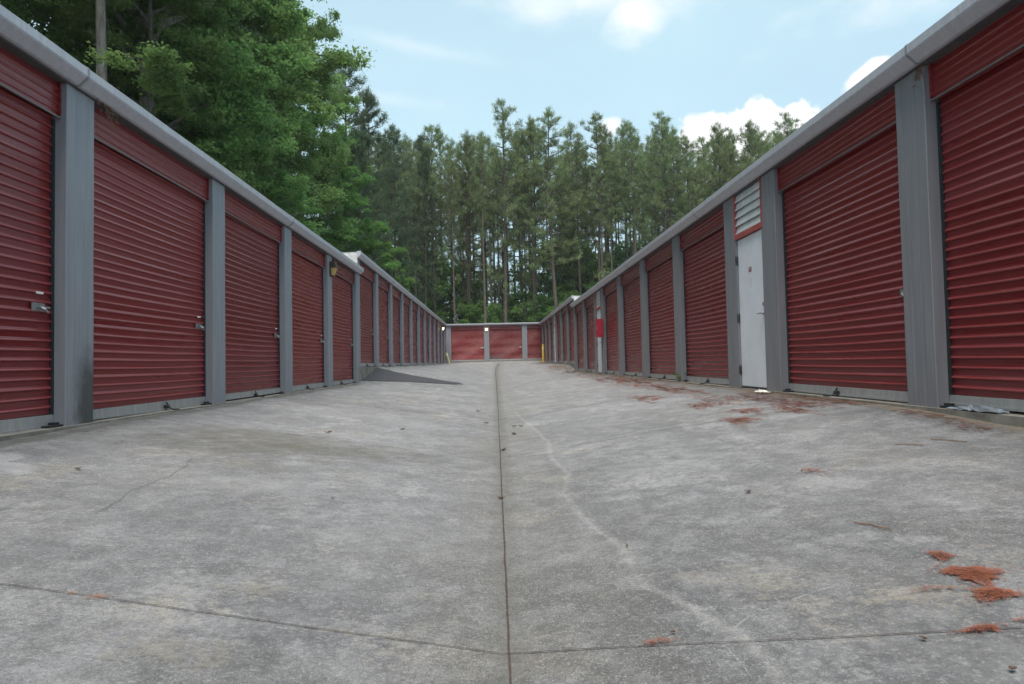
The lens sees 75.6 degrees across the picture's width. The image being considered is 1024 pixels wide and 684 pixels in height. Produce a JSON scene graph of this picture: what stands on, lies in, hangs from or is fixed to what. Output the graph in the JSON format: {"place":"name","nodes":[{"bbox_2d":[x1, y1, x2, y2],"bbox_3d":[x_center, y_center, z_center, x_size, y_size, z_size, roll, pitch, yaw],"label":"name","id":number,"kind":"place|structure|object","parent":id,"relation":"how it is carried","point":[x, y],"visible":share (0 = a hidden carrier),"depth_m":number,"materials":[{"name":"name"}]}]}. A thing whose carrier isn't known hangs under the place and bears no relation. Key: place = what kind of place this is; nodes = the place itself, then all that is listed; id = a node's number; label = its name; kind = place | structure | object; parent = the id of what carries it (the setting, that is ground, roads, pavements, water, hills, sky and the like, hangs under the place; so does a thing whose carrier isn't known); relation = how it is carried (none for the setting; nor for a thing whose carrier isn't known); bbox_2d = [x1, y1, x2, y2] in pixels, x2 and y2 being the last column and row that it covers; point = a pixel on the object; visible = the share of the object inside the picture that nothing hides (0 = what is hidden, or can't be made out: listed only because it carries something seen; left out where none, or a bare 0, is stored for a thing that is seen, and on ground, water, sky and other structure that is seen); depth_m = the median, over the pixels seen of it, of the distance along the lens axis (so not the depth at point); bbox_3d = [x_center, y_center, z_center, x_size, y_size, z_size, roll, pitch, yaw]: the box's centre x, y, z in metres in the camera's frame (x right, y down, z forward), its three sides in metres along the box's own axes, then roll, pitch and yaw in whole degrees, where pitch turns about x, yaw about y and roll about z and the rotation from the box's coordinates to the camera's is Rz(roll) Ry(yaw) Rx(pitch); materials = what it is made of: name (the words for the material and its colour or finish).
{"place":"outdoors","nodes":[
{"label":"outdoors","id":0,"kind":"place"},
{"bbox_2d":[31,0,963,322],"label":"sky","id":1,"kind":"structure","parent":0,"point":[699,63],"materials":[{"name":"blue"}]},
{"bbox_2d":[0,361,1023,683],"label":"pavement","id":2,"kind":"structure","parent":0,"point":[228,515],"depth_m":2.99,"materials":[{"name":"concrete"}]},
{"bbox_2d":[362,367,461,384],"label":"asphalt ramp","id":3,"kind":"structure","parent":2,"relation":"on","point":[379,374],"depth_m":19.87,"materials":[{"name":"grey asphalt"}]},
{"bbox_2d":[495,373,510,683],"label":"seam","id":4,"kind":"object","parent":2,"relation":"on","point":[505,563],"visible":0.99,"depth_m":2.84,"materials":[{"name":"grey concrete"}]},
{"bbox_2d":[2,583,1018,653],"bbox_3d":[-0.040,0.778,2.082,7.848,0.407,0.151,-1,-2,5],"label":"slab joint","id":5,"kind":"object","parent":2,"relation":"on","point":[518,652],"visible":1,"depth_m":2.07,"materials":[{"name":"grey concrete"}]},
{"bbox_2d":[17,362,1023,643],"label":"straw","id":6,"kind":"object","parent":2,"relation":"on","point":[969,572],"visible":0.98,"depth_m":4.20,"materials":[{"name":"brown plant"}]},
{"bbox_3d":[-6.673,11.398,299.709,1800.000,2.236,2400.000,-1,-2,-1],"label":"ground","id":7,"kind":"structure","parent":0,"visible":0},
{"bbox_2d":[14,0,262,115],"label":"broadleaf tree","id":8,"kind":"object","parent":7,"relation":"on","point":[235,11],"visible":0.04,"depth_m":22.15,"materials":[{"name":"green plant"}]},
{"bbox_2d":[13,1,312,169],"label":"broadleaf tree","id":9,"kind":"object","parent":7,"relation":"on","point":[306,12],"depth_m":30.57,"materials":[{"name":"green plant"}]},
{"bbox_2d":[0,0,326,171],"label":"broadleaf tree","id":10,"kind":"object","parent":7,"relation":"on","point":[264,63],"visible":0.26,"depth_m":18.95,"materials":[{"name":"green plant"}]},
{"bbox_2d":[96,0,243,81],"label":"broadleaf tree","id":11,"kind":"object","parent":7,"relation":"on","point":[101,71],"visible":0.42,"depth_m":15.39,"materials":[{"name":"green plant"}]},
{"bbox_2d":[33,0,308,181],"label":"broadleaf tree","id":12,"kind":"object","parent":7,"relation":"on","point":[172,67],"visible":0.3,"depth_m":17.27,"materials":[{"name":"green plant"}]},
{"bbox_2d":[0,4,363,440],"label":"storage building","id":13,"kind":"structure","parent":7,"relation":"on","point":[150,264],"depth_m":7.14,"materials":[{"name":"metal"}]},
{"bbox_2d":[0,86,62,434],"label":"roll up door","id":14,"kind":"structure","parent":13,"relation":"in","point":[27,131],"depth_m":5.57,"materials":[{"name":"red paint"}]},
{"bbox_2d":[93,139,211,419],"bbox_3d":[-4.088,-0.626,7.621,0.194,2.858,2.705,-1,-2,-1],"label":"roll up door","id":15,"kind":"structure","parent":13,"relation":"in","point":[149,333],"depth_m":7.45,"materials":[{"name":"red paint"}]},
{"bbox_2d":[225,213,284,399],"bbox_3d":[-4.157,-0.525,10.669,0.194,2.844,2.705,-1,-2,-1],"label":"roll up door","id":16,"kind":"structure","parent":13,"relation":"in","point":[252,298],"depth_m":10.65,"materials":[{"name":"red paint"}]},
{"bbox_2d":[292,250,327,390],"bbox_3d":[-4.225,-0.423,13.716,0.194,2.828,2.705,-1,-2,-1],"label":"roll up door","id":17,"kind":"structure","parent":13,"relation":"in","point":[307,276],"depth_m":13.82,"materials":[{"name":"red paint"}]},
{"bbox_2d":[332,275,356,384],"bbox_3d":[-4.293,-0.321,16.764,0.194,2.812,2.705,-1,-2,-1],"label":"roll up door","id":18,"kind":"structure","parent":13,"relation":"in","point":[342,292],"depth_m":16.95,"materials":[{"name":"red paint"}]},
{"bbox_2d":[26,0,376,222],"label":"broadleaf tree","id":19,"kind":"object","parent":7,"relation":"on","point":[341,60],"visible":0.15,"depth_m":24.86,"materials":[{"name":"green plant"}]},
{"bbox_2d":[107,0,362,181],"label":"broadleaf tree","id":20,"kind":"object","parent":7,"relation":"on","point":[307,163],"visible":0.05,"depth_m":29.68,"materials":[{"name":"green plant"}]},
{"bbox_2d":[168,52,332,235],"bbox_3d":[-10.845,-4.122,24.170,7.999,11.755,8.238,0,-3,-37],"label":"broadleaf tree","id":21,"kind":"object","parent":7,"relation":"on","point":[276,185],"visible":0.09,"depth_m":23.12,"materials":[{"name":"green plant"}]},
{"bbox_2d":[229,1,354,226],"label":"broadleaf tree","id":22,"kind":"object","parent":7,"relation":"on","point":[322,29],"visible":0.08,"depth_m":38.16,"materials":[{"name":"green plant"}]},
{"bbox_2d":[219,2,375,238],"bbox_3d":[-17.806,-10.706,46.112,16.762,27.699,16.547,0,-2,-32],"label":"broadleaf tree","id":23,"kind":"object","parent":7,"relation":"on","point":[334,90],"visible":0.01,"depth_m":47.00,"materials":[{"name":"green plant"}]},
{"bbox_2d":[267,75,374,251],"bbox_3d":[-15.027,-7.669,43.168,11.297,20.954,10.969,-1,-2,-5],"label":"broadleaf tree","id":24,"kind":"object","parent":7,"relation":"on","point":[342,221],"visible":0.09,"depth_m":43.56,"materials":[{"name":"green plant"}]},
{"bbox_2d":[289,140,400,269],"bbox_3d":[-11.346,-4.972,42.179,9.268,14.989,8.123,-2,-2,14],"label":"broadleaf tree","id":25,"kind":"object","parent":7,"relation":"on","point":[363,179],"visible":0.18,"depth_m":41.53,"materials":[{"name":"green plant"}]},
{"bbox_2d":[307,51,392,269],"bbox_3d":[-13.488,-10.905,55.138,8.394,27.005,7.792,-1,-2,5],"label":"dark pine","id":26,"kind":"object","parent":7,"relation":"on","point":[350,92],"visible":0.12,"depth_m":54.54,"materials":[{"name":"green plant"}]},
{"bbox_2d":[343,123,390,269],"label":"dark pine","id":27,"kind":"object","parent":7,"relation":"on","point":[360,151],"visible":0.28,"depth_m":46.42,"materials":[{"name":"green plant"}]},
{"bbox_2d":[343,85,407,273],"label":"dark pine","id":28,"kind":"object","parent":7,"relation":"on","point":[369,100],"visible":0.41,"depth_m":51.95,"materials":[{"name":"green plant"}]},
{"bbox_2d":[361,226,424,303],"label":"broadleaf tree","id":29,"kind":"object","parent":7,"relation":"on","point":[385,258],"visible":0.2,"depth_m":49.01,"materials":[{"name":"green plant"}]},
{"bbox_2d":[342,251,446,381],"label":"storage building","id":30,"kind":"structure","parent":7,"relation":"on","point":[400,325],"depth_m":24.42,"materials":[{"name":"metal"}]},
{"bbox_2d":[360,274,375,366],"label":"roll up door","id":31,"kind":"structure","parent":30,"relation":"in","point":[366,286],"depth_m":20.31,"materials":[{"name":"red paint"}]},
{"bbox_2d":[378,286,389,365],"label":"roll up door","id":32,"kind":"structure","parent":30,"relation":"in","point":[382,294],"depth_m":23.41,"materials":[{"name":"red paint"}]},
{"bbox_2d":[392,295,402,365],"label":"roll up door","id":33,"kind":"structure","parent":30,"relation":"in","point":[396,303],"depth_m":26.52,"materials":[{"name":"red paint"}]},
{"bbox_2d":[403,303,409,364],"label":"roll up door","id":34,"kind":"structure","parent":30,"relation":"in","point":[406,309],"depth_m":29.64,"materials":[{"name":"red paint"}]},
{"bbox_2d":[371,123,421,284],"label":"dark pine","id":35,"kind":"object","parent":7,"relation":"on","point":[396,227],"visible":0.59,"depth_m":57.33,"materials":[{"name":"green plant"}]},
{"bbox_2d":[380,138,436,292],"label":"pine tree","id":36,"kind":"object","parent":7,"relation":"on","point":[408,143],"visible":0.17,"depth_m":67.92,"materials":[{"name":"green plant"}]},
{"bbox_2d":[405,177,424,297],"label":"pine tree","id":37,"kind":"object","parent":7,"relation":"on","point":[414,199],"visible":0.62,"depth_m":59.46,"materials":[{"name":"green plant"}]},
{"bbox_2d":[395,150,458,297],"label":"pine tree","id":38,"kind":"object","parent":7,"relation":"on","point":[408,174],"visible":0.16,"depth_m":64.93,"materials":[{"name":"green plant"}]},
{"bbox_2d":[403,131,452,306],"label":"dark pine","id":39,"kind":"object","parent":7,"relation":"on","point":[422,170],"visible":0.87,"depth_m":59.80,"materials":[{"name":"green plant"}]},
{"bbox_2d":[395,122,468,313],"bbox_3d":[-7.513,-8.975,61.026,6.609,23.124,6.334,-3,-3,33],"label":"pine tree","id":40,"kind":"object","parent":7,"relation":"on","point":[437,131],"visible":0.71,"depth_m":60.74,"materials":[{"name":"green plant"}]},
{"bbox_2d":[392,247,482,323],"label":"young tree","id":41,"kind":"object","parent":7,"relation":"on","point":[440,314],"visible":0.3,"depth_m":63.26,"materials":[{"name":"green plant"}]},
{"bbox_2d":[419,131,457,311],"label":"pine tree","id":42,"kind":"object","parent":7,"relation":"on","point":[441,176],"visible":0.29,"depth_m":66.33,"materials":[{"name":"green plant"}]},
{"bbox_2d":[419,261,477,323],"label":"young tree","id":43,"kind":"object","parent":7,"relation":"on","point":[457,271],"visible":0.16,"depth_m":66.51,"materials":[{"name":"green plant"}]},
{"bbox_2d":[438,159,465,323],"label":"pine tree","id":44,"kind":"object","parent":7,"relation":"on","point":[451,169],"visible":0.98,"depth_m":60.19,"materials":[{"name":"green plant"}]},
{"bbox_2d":[436,138,472,319],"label":"pine tree","id":45,"kind":"object","parent":7,"relation":"on","point":[456,165],"visible":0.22,"depth_m":71.42,"materials":[{"name":"green plant"}]},
{"bbox_2d":[441,129,485,304],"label":"pine tree","id":46,"kind":"object","parent":7,"relation":"on","point":[470,144],"visible":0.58,"depth_m":64.24,"materials":[{"name":"green plant"}]},
{"bbox_2d":[442,278,489,323],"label":"young tree","id":47,"kind":"object","parent":7,"relation":"on","point":[478,295],"visible":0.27,"depth_m":65.51,"materials":[{"name":"green plant"}]},
{"bbox_2d":[436,142,500,317],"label":"pine tree","id":48,"kind":"object","parent":7,"relation":"on","point":[457,234],"visible":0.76,"depth_m":64.03,"materials":[{"name":"green plant"}]},
{"bbox_2d":[445,133,503,323],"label":"pine tree","id":49,"kind":"object","parent":7,"relation":"on","point":[473,249],"visible":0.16,"depth_m":69.28,"materials":[{"name":"green plant"}]},
{"bbox_2d":[456,299,502,323],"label":"young tree","id":50,"kind":"object","parent":7,"relation":"on","point":[472,311],"visible":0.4,"depth_m":61.62,"materials":[{"name":"green plant"}]},
{"bbox_2d":[467,140,493,322],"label":"pine tree","id":51,"kind":"object","parent":7,"relation":"on","point":[481,154],"visible":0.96,"depth_m":58.48,"materials":[{"name":"green plant"}]},
{"bbox_2d":[454,130,512,309],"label":"pine tree","id":52,"kind":"object","parent":7,"relation":"on","point":[476,151],"visible":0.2,"depth_m":69.29,"materials":[{"name":"green plant"}]},
{"bbox_2d":[474,169,502,318],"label":"pine tree","id":53,"kind":"object","parent":7,"relation":"on","point":[490,280],"visible":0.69,"depth_m":62.31,"materials":[{"name":"green plant"}]},
{"bbox_2d":[474,302,511,322],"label":"young tree","id":54,"kind":"object","parent":7,"relation":"on","point":[494,309],"visible":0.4,"depth_m":60.77,"materials":[{"name":"green plant"}]},
{"bbox_2d":[445,322,541,362],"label":"storage building","id":55,"kind":"structure","parent":7,"relation":"on","point":[466,343],"depth_m":52.98,"materials":[{"name":"metal"}]},
{"bbox_2d":[451,329,483,360],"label":"roll up door","id":56,"kind":"structure","parent":55,"relation":"in","point":[466,345],"depth_m":52.94,"materials":[{"name":"red metal"}]},
{"bbox_2d":[489,328,521,360],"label":"roll up door","id":57,"kind":"structure","parent":55,"relation":"in","point":[504,344],"depth_m":53.02,"materials":[{"name":"red metal"}]},
{"bbox_2d":[527,328,541,359],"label":"roll up door","id":58,"kind":"structure","parent":55,"relation":"in","point":[534,335],"depth_m":53.07,"materials":[{"name":"red metal"}]},
{"bbox_2d":[474,146,514,318],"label":"pine tree","id":59,"kind":"object","parent":7,"relation":"on","point":[494,294],"visible":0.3,"depth_m":65.61,"materials":[{"name":"green plant"}]},
{"bbox_2d":[480,150,514,321],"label":"pine tree","id":60,"kind":"object","parent":7,"relation":"on","point":[500,208],"visible":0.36,"depth_m":63.47,"materials":[{"name":"green plant"}]},
{"bbox_2d":[475,145,530,322],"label":"pine tree","id":61,"kind":"object","parent":7,"relation":"on","point":[491,209],"visible":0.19,"depth_m":68.19,"materials":[{"name":"green plant"}]},
{"bbox_2d":[468,98,543,322],"bbox_3d":[-0.498,-10.086,60.229,6.926,25.101,7.227,-1,-2,-5],"label":"pine tree","id":62,"kind":"object","parent":7,"relation":"on","point":[504,135],"visible":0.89,"depth_m":60.27,"materials":[{"name":"green plant"}]},
{"bbox_2d":[485,126,544,319],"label":"pine tree","id":63,"kind":"object","parent":7,"relation":"on","point":[518,236],"visible":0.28,"depth_m":64.72,"materials":[{"name":"green plant"}]},
{"bbox_2d":[502,285,550,322],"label":"young tree","id":64,"kind":"object","parent":7,"relation":"on","point":[514,299],"visible":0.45,"depth_m":62.22,"materials":[{"name":"green plant"}]},
{"bbox_2d":[499,114,559,321],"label":"pine tree","id":65,"kind":"object","parent":7,"relation":"on","point":[524,154],"visible":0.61,"depth_m":62.12,"materials":[{"name":"green plant"}]},
{"bbox_2d":[507,117,552,294],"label":"pine tree","id":66,"kind":"object","parent":7,"relation":"on","point":[531,151],"visible":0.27,"depth_m":63.40,"materials":[{"name":"green plant"}]},
{"bbox_2d":[500,231,597,322],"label":"young tree","id":67,"kind":"object","parent":7,"relation":"on","point":[544,275],"visible":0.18,"depth_m":66.82,"materials":[{"name":"green plant"}]},
{"bbox_2d":[512,104,589,309],"bbox_3d":[3.237,-9.763,60.241,7.142,24.272,8.464,-3,-3,38],"label":"pine tree","id":68,"kind":"object","parent":7,"relation":"on","point":[544,135],"visible":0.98,"depth_m":59.94,"materials":[{"name":"green plant"}]},
{"bbox_2d":[539,295,579,368],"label":"storage building","id":69,"kind":"structure","parent":7,"relation":"on","point":[557,325],"depth_m":38.09,"materials":[{"name":"metal"}]},
{"bbox_2d":[528,228,614,314],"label":"young tree","id":70,"kind":"object","parent":7,"relation":"on","point":[593,269],"visible":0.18,"depth_m":66.22,"materials":[{"name":"green plant"}]},
{"bbox_2d":[545,118,607,291],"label":"pine tree","id":71,"kind":"object","parent":7,"relation":"on","point":[561,268],"visible":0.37,"depth_m":65.51,"materials":[{"name":"green plant"}]},
{"bbox_2d":[550,137,606,295],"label":"pine tree","id":72,"kind":"object","parent":7,"relation":"on","point":[579,175],"visible":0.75,"depth_m":62.51,"materials":[{"name":"green plant"}]},
{"bbox_2d":[559,110,630,281],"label":"pine tree","id":73,"kind":"object","parent":7,"relation":"on","point":[598,129],"visible":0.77,"depth_m":61.66,"materials":[{"name":"green plant"}]},
{"bbox_2d":[582,158,618,280],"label":"pine tree","id":74,"kind":"object","parent":7,"relation":"on","point":[597,172],"visible":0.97,"depth_m":59.71,"materials":[{"name":"green plant"}]},
{"bbox_2d":[590,149,614,274],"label":"pine tree","id":75,"kind":"object","parent":7,"relation":"on","point":[603,197],"visible":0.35,"depth_m":62.31,"materials":[{"name":"green plant"}]},
{"bbox_2d":[583,123,631,282],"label":"pine tree","id":76,"kind":"object","parent":7,"relation":"on","point":[610,142],"visible":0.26,"depth_m":64.03,"materials":[{"name":"green plant"}]},
{"bbox_2d":[596,176,628,271],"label":"pine tree","id":77,"kind":"object","parent":7,"relation":"on","point":[609,188],"visible":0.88,"depth_m":59.67,"materials":[{"name":"green plant"}]},
{"bbox_2d":[584,239,646,290],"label":"young tree","id":78,"kind":"object","parent":7,"relation":"on","point":[622,253],"visible":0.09,"depth_m":63.46,"materials":[{"name":"green plant"}]},
{"bbox_2d":[608,141,642,259],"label":"pine tree","id":79,"kind":"object","parent":7,"relation":"on","point":[624,159],"visible":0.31,"depth_m":62.34,"materials":[{"name":"green plant"}]},
{"bbox_2d":[610,116,649,263],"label":"pine tree","id":80,"kind":"object","parent":7,"relation":"on","point":[621,135],"visible":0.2,"depth_m":66.32,"materials":[{"name":"green plant"}]},
{"bbox_2d":[608,120,656,263],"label":"pine tree","id":81,"kind":"object","parent":7,"relation":"on","point":[634,137],"visible":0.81,"depth_m":60.37,"materials":[{"name":"green plant"}]},
{"bbox_2d":[619,140,649,253],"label":"pine tree","id":82,"kind":"object","parent":7,"relation":"on","point":[634,200],"visible":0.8,"depth_m":59.40,"materials":[{"name":"green plant"}]},
{"bbox_2d":[628,152,657,245],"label":"pine tree","id":83,"kind":"object","parent":7,"relation":"on","point":[650,205],"visible":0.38,"depth_m":62.62,"materials":[{"name":"green plant"}]},
{"bbox_2d":[622,111,703,250],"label":"pine tree","id":84,"kind":"object","parent":7,"relation":"on","point":[664,132],"visible":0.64,"depth_m":61.79,"materials":[{"name":"green plant"}]},
{"bbox_2d":[640,125,700,241],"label":"pine tree","id":85,"kind":"object","parent":7,"relation":"on","point":[679,158],"visible":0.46,"depth_m":63.42,"materials":[{"name":"green plant"}]},
{"bbox_2d":[649,123,695,232],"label":"pine tree","id":86,"kind":"object","parent":7,"relation":"on","point":[685,157],"visible":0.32,"depth_m":66.07,"materials":[{"name":"green plant"}]},
{"bbox_2d":[667,136,717,214],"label":"pine tree","id":87,"kind":"object","parent":7,"relation":"on","point":[689,146],"visible":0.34,"depth_m":67.03,"materials":[{"name":"green plant"}]},
{"bbox_2d":[680,120,752,204],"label":"pine tree","id":88,"kind":"object","parent":7,"relation":"on","point":[728,146],"visible":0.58,"depth_m":60.32,"materials":[{"name":"green plant"}]},
{"bbox_2d":[726,119,766,176],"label":"pine tree","id":89,"kind":"object","parent":7,"relation":"on","point":[749,131],"visible":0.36,"depth_m":62.21,"materials":[{"name":"green plant"}]},
{"bbox_2d":[725,123,773,172],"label":"pine tree","id":90,"kind":"object","parent":7,"relation":"on","point":[765,148],"visible":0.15,"depth_m":64.25,"materials":[{"name":"green plant"}]},
{"bbox_2d":[747,111,801,161],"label":"pine tree","id":91,"kind":"object","parent":7,"relation":"on","point":[787,133],"visible":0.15,"depth_m":59.57,"materials":[{"name":"green plant"}]},
{"bbox_2d":[570,0,1023,427],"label":"storage building","id":92,"kind":"structure","parent":7,"relation":"on","point":[862,240],"depth_m":6.72,"materials":[{"name":"metal"}]},
{"bbox_2d":[577,311,583,370],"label":"roll up door","id":93,"kind":"structure","parent":92,"relation":"in","point":[579,315],"depth_m":29.17,"materials":[{"name":"red paint"}]},
{"bbox_2d":[586,303,594,371],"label":"roll up door","id":94,"kind":"structure","parent":92,"relation":"in","point":[590,309],"depth_m":26.09,"materials":[{"name":"red paint"}]},
{"bbox_2d":[605,290,618,374],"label":"roll up door","id":95,"kind":"structure","parent":92,"relation":"in","point":[611,299],"depth_m":21.42,"materials":[{"name":"red paint"}]},
{"bbox_2d":[623,276,641,376],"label":"roll up door","id":96,"kind":"structure","parent":92,"relation":"in","point":[631,290],"depth_m":18.29,"materials":[{"name":"red paint"}]},
{"bbox_2d":[647,257,675,379],"bbox_3d":[3.394,-0.514,15.010,0.204,2.730,2.705,-1,-2,-1],"label":"roll up door","id":97,"kind":"structure","parent":92,"relation":"in","point":[660,278],"depth_m":15.15,"materials":[{"name":"red paint"}]},
{"bbox_2d":[683,226,728,384],"bbox_3d":[3.485,-0.612,11.963,0.204,2.737,2.705,-1,-2,-1],"label":"roll up door","id":98,"kind":"structure","parent":92,"relation":"in","point":[704,260],"depth_m":12.00,"materials":[{"name":"red paint"}]},
{"bbox_2d":[735,230,766,387],"bbox_3d":[3.516,-0.460,9.677,0.115,2.236,0.993,-1,-2,-1],"label":"utility door","id":99,"kind":"structure","parent":92,"relation":"in","point":[752,369],"depth_m":9.67,"materials":[{"name":"white paint"}]},
{"bbox_2d":[782,123,907,401],"bbox_3d":[3.621,-0.757,7.405,0.205,2.747,2.705,-1,-2,-1],"label":"roll up door","id":100,"kind":"structure","parent":92,"relation":"in","point":[845,323],"depth_m":7.22,"materials":[{"name":"red paint"}]},
{"bbox_2d":[947,403,1009,413],"bbox_3d":[3.661,0.514,5.191,0.120,0.062,0.595,-1,-2,-1],"label":"plastic film","id":101,"kind":"object","parent":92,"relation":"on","point":[975,407],"visible":1,"depth_m":5.13,"materials":[{"name":"white plastic"}]},
{"bbox_2d":[936,47,1023,411],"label":"roll up door","id":102,"kind":"structure","parent":92,"relation":"in","point":[980,121],"depth_m":5.22,"materials":[{"name":"red paint"}]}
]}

